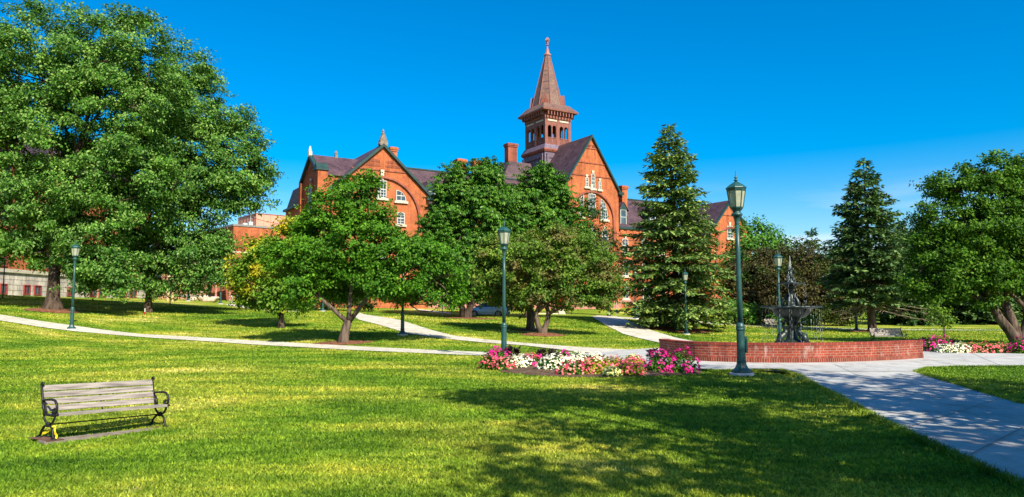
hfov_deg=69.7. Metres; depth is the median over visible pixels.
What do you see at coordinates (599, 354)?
white flower plant
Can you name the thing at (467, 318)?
mulch bed
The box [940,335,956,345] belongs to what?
magenta flower bush
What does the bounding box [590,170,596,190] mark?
window
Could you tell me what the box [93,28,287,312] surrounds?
maple tree
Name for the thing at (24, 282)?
brick hall
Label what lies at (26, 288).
window
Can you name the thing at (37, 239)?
maple tree
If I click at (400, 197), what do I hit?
window
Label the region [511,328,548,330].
mulch bed
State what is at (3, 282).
post
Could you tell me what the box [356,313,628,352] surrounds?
path
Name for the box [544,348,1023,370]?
plaza
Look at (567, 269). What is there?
crabapple tree
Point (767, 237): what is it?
leafy tree
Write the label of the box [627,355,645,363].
coral flower plant
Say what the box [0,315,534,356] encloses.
path
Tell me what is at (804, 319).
shrub
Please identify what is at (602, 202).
window
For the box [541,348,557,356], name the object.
plum leaved plant
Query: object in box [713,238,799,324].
purple crabapple
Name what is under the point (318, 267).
crabapple tree
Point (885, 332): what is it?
park bench
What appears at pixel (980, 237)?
crabapple tree
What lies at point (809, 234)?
larch tree
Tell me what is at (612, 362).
coral flower plant
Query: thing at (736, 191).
street lamp
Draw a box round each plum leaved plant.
[505,345,520,356]
[535,349,544,354]
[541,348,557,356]
[645,347,660,358]
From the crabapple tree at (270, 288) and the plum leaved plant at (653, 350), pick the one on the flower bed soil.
the plum leaved plant at (653, 350)
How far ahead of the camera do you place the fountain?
31.55 m
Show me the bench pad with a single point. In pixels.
(45, 439)
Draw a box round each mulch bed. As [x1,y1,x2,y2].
[22,308,79,312]
[311,340,373,344]
[441,317,493,318]
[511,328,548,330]
[519,332,565,335]
[644,326,715,332]
[847,330,868,331]
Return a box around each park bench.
[35,376,169,439]
[764,318,777,328]
[869,327,906,340]
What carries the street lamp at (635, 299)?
on the lawn at (590, 313)
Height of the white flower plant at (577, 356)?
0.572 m
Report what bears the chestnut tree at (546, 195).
on the lawn at (590, 313)
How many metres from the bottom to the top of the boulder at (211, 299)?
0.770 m
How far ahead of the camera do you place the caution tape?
10.99 m
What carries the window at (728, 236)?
in the brick hall at (548, 114)
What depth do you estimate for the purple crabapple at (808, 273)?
76.85 m
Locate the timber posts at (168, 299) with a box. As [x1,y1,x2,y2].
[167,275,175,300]
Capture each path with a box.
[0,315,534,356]
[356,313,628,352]
[413,308,450,313]
[593,316,690,341]
[596,315,984,329]
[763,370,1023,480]
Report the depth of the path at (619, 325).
56.05 m
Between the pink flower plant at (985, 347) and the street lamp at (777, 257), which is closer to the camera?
the pink flower plant at (985, 347)
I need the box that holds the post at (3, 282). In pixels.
[2,260,5,298]
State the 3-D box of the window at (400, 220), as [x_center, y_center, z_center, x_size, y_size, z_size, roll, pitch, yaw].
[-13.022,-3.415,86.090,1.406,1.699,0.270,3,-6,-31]
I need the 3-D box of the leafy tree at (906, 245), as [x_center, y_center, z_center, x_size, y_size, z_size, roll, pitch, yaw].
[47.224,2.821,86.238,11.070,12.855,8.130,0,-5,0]
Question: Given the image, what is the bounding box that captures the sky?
[0,0,1023,254]
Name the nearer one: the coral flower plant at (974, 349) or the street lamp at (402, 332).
the coral flower plant at (974, 349)
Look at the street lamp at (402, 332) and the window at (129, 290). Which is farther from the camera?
the window at (129, 290)
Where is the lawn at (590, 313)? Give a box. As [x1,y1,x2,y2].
[0,295,1023,496]
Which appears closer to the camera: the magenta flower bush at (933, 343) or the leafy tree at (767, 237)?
the magenta flower bush at (933, 343)
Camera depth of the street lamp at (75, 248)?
43.93 m
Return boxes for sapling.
[913,303,958,337]
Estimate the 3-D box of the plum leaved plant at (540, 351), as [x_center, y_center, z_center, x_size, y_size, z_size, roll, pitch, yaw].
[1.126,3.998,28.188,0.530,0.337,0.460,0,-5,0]
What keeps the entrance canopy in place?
on the lawn at (590, 313)
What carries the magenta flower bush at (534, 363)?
on the flower bed soil
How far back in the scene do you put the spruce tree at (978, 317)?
87.85 m
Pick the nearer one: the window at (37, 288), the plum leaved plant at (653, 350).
the plum leaved plant at (653, 350)
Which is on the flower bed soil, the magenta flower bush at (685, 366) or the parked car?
the magenta flower bush at (685, 366)
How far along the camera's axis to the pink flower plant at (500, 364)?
22.60 m
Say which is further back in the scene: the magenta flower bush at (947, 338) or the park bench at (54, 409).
the magenta flower bush at (947, 338)
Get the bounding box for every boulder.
[198,295,207,300]
[202,296,219,301]
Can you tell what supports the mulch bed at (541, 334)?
on the lawn at (590, 313)
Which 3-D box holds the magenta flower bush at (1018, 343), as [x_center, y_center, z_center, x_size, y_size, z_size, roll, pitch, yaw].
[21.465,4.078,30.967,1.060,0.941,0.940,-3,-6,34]
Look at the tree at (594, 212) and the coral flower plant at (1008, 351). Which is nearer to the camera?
the coral flower plant at (1008, 351)
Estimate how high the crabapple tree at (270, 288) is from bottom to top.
8.341 m
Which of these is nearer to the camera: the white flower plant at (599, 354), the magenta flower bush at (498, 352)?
the white flower plant at (599, 354)
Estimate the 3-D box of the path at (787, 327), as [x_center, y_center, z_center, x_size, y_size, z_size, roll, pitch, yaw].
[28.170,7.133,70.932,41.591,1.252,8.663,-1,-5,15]
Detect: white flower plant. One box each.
[505,353,534,367]
[535,350,574,369]
[564,351,588,361]
[583,351,608,361]
[934,342,959,352]
[948,341,972,352]
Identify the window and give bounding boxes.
[0,283,7,293]
[23,285,30,294]
[33,285,41,294]
[129,290,136,297]
[308,178,311,207]
[376,170,387,200]
[394,190,407,203]
[395,212,406,226]
[584,174,589,188]
[588,184,595,216]
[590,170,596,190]
[597,178,602,191]
[600,199,609,221]
[622,237,627,252]
[622,265,629,277]
[726,222,733,239]
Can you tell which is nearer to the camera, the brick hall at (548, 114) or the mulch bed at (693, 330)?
the mulch bed at (693, 330)
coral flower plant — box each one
[554,359,587,374]
[577,356,607,373]
[599,354,626,366]
[616,358,647,375]
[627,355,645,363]
[961,342,981,352]
[1001,342,1022,352]
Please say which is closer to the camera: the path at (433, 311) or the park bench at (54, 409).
the park bench at (54, 409)
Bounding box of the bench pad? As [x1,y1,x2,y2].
[28,425,160,444]
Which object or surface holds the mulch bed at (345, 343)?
on the lawn at (590, 313)
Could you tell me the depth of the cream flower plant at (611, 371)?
20.43 m
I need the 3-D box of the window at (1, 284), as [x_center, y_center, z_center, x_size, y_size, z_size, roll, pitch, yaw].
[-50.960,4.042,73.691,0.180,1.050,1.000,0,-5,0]
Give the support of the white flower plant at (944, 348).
on the flower bed soil
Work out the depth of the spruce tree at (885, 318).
86.15 m
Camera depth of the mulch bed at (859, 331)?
62.23 m
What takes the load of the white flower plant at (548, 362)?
on the flower bed soil
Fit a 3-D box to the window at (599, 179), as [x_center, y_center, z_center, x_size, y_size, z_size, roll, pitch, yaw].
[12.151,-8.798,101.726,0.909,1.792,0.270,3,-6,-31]
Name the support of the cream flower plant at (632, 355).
on the flower bed soil
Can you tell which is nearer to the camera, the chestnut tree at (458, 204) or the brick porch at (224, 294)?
the chestnut tree at (458, 204)
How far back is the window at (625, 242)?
105.91 m
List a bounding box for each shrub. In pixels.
[227,290,324,309]
[306,296,380,311]
[720,295,764,325]
[766,312,818,327]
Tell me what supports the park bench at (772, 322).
on the lawn at (590, 313)
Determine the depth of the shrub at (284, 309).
69.55 m
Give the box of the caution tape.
[42,426,57,438]
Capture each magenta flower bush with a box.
[481,345,512,359]
[525,354,553,365]
[559,349,570,356]
[640,348,680,372]
[663,345,700,372]
[921,335,947,351]
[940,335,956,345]
[1008,335,1023,353]
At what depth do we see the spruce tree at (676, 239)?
59.01 m
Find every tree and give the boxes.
[0,0,201,309]
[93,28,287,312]
[214,211,316,327]
[253,168,473,342]
[412,155,521,317]
[465,226,552,329]
[478,160,596,317]
[490,219,633,332]
[579,197,636,315]
[606,123,748,330]
[707,213,807,294]
[803,227,823,261]
[814,158,930,330]
[876,221,950,325]
[886,221,952,325]
[891,149,1023,342]
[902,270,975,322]
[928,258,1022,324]
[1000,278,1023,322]
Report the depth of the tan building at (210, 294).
108.27 m
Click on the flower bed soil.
(530, 370)
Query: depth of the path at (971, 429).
13.48 m
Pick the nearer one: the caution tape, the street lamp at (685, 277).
the caution tape
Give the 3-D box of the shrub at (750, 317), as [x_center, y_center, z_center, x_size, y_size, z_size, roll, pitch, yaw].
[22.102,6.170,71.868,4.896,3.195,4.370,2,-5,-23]
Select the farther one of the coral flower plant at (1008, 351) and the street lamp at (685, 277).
the street lamp at (685, 277)
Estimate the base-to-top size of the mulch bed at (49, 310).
0.408 m
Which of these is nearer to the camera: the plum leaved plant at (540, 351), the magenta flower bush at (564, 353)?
the magenta flower bush at (564, 353)
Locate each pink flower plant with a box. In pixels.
[477,353,498,369]
[492,354,515,369]
[523,352,543,358]
[972,340,995,352]
[987,342,1010,352]
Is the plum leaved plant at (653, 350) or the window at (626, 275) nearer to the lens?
the plum leaved plant at (653, 350)
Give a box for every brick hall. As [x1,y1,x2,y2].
[0,132,147,297]
[283,37,750,309]
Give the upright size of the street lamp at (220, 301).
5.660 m
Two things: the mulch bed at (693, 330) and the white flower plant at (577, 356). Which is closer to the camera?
the white flower plant at (577, 356)
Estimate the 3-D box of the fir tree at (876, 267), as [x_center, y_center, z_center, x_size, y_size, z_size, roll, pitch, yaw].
[31.043,-0.294,63.089,9.354,15.407,9.795,0,-5,0]
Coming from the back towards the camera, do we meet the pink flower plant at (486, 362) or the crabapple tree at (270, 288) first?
the crabapple tree at (270, 288)
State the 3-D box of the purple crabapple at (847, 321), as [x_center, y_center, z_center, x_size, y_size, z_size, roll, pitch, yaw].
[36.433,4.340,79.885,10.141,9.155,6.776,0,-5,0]
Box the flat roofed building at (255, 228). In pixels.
[199,213,286,258]
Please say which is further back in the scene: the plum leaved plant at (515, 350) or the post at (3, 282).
the post at (3, 282)
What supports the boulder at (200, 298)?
on the lawn at (590, 313)
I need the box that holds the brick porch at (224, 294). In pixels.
[212,260,267,299]
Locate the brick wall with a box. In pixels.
[659,339,923,362]
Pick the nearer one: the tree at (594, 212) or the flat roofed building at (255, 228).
the tree at (594, 212)
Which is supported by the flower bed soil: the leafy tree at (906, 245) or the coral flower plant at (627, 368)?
the coral flower plant at (627, 368)
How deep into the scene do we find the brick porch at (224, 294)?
102.91 m
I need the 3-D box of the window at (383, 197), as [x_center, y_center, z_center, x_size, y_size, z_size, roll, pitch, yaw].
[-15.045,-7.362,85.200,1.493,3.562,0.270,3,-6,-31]
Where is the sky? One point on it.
(786, 96)
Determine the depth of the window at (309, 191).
85.72 m
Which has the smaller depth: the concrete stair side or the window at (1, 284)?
the window at (1, 284)
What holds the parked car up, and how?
on the lawn at (590, 313)
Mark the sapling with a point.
(941, 313)
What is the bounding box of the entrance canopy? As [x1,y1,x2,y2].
[211,281,230,300]
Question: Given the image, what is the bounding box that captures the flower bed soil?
[497,357,701,376]
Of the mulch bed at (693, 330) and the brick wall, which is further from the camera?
the mulch bed at (693, 330)
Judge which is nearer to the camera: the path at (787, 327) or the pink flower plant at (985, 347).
the pink flower plant at (985, 347)
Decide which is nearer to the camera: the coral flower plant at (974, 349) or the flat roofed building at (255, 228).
the coral flower plant at (974, 349)
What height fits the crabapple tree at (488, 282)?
7.457 m
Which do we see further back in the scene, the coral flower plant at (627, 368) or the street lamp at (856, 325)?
the street lamp at (856, 325)
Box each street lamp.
[67,242,79,329]
[218,260,222,303]
[397,274,407,335]
[497,222,510,352]
[632,271,638,318]
[682,270,689,334]
[726,171,753,375]
[773,249,782,332]
[853,303,859,330]
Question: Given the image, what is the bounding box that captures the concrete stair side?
[538,309,564,313]
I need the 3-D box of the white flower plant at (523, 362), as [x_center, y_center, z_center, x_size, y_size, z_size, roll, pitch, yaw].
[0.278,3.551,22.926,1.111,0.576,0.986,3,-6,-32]
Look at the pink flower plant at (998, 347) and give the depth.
31.16 m
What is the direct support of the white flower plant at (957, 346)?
on the flower bed soil
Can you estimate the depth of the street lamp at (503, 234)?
28.54 m
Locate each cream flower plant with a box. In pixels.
[602,365,622,376]
[624,353,638,359]
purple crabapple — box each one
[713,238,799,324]
[757,236,858,325]
[814,256,878,326]
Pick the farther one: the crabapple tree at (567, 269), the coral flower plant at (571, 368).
the crabapple tree at (567, 269)
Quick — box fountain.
[761,262,822,342]
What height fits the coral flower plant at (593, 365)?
0.654 m
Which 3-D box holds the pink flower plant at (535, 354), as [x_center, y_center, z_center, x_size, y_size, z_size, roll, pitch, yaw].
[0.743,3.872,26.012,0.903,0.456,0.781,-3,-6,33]
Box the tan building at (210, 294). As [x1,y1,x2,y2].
[152,263,211,299]
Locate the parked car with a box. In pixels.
[472,302,509,315]

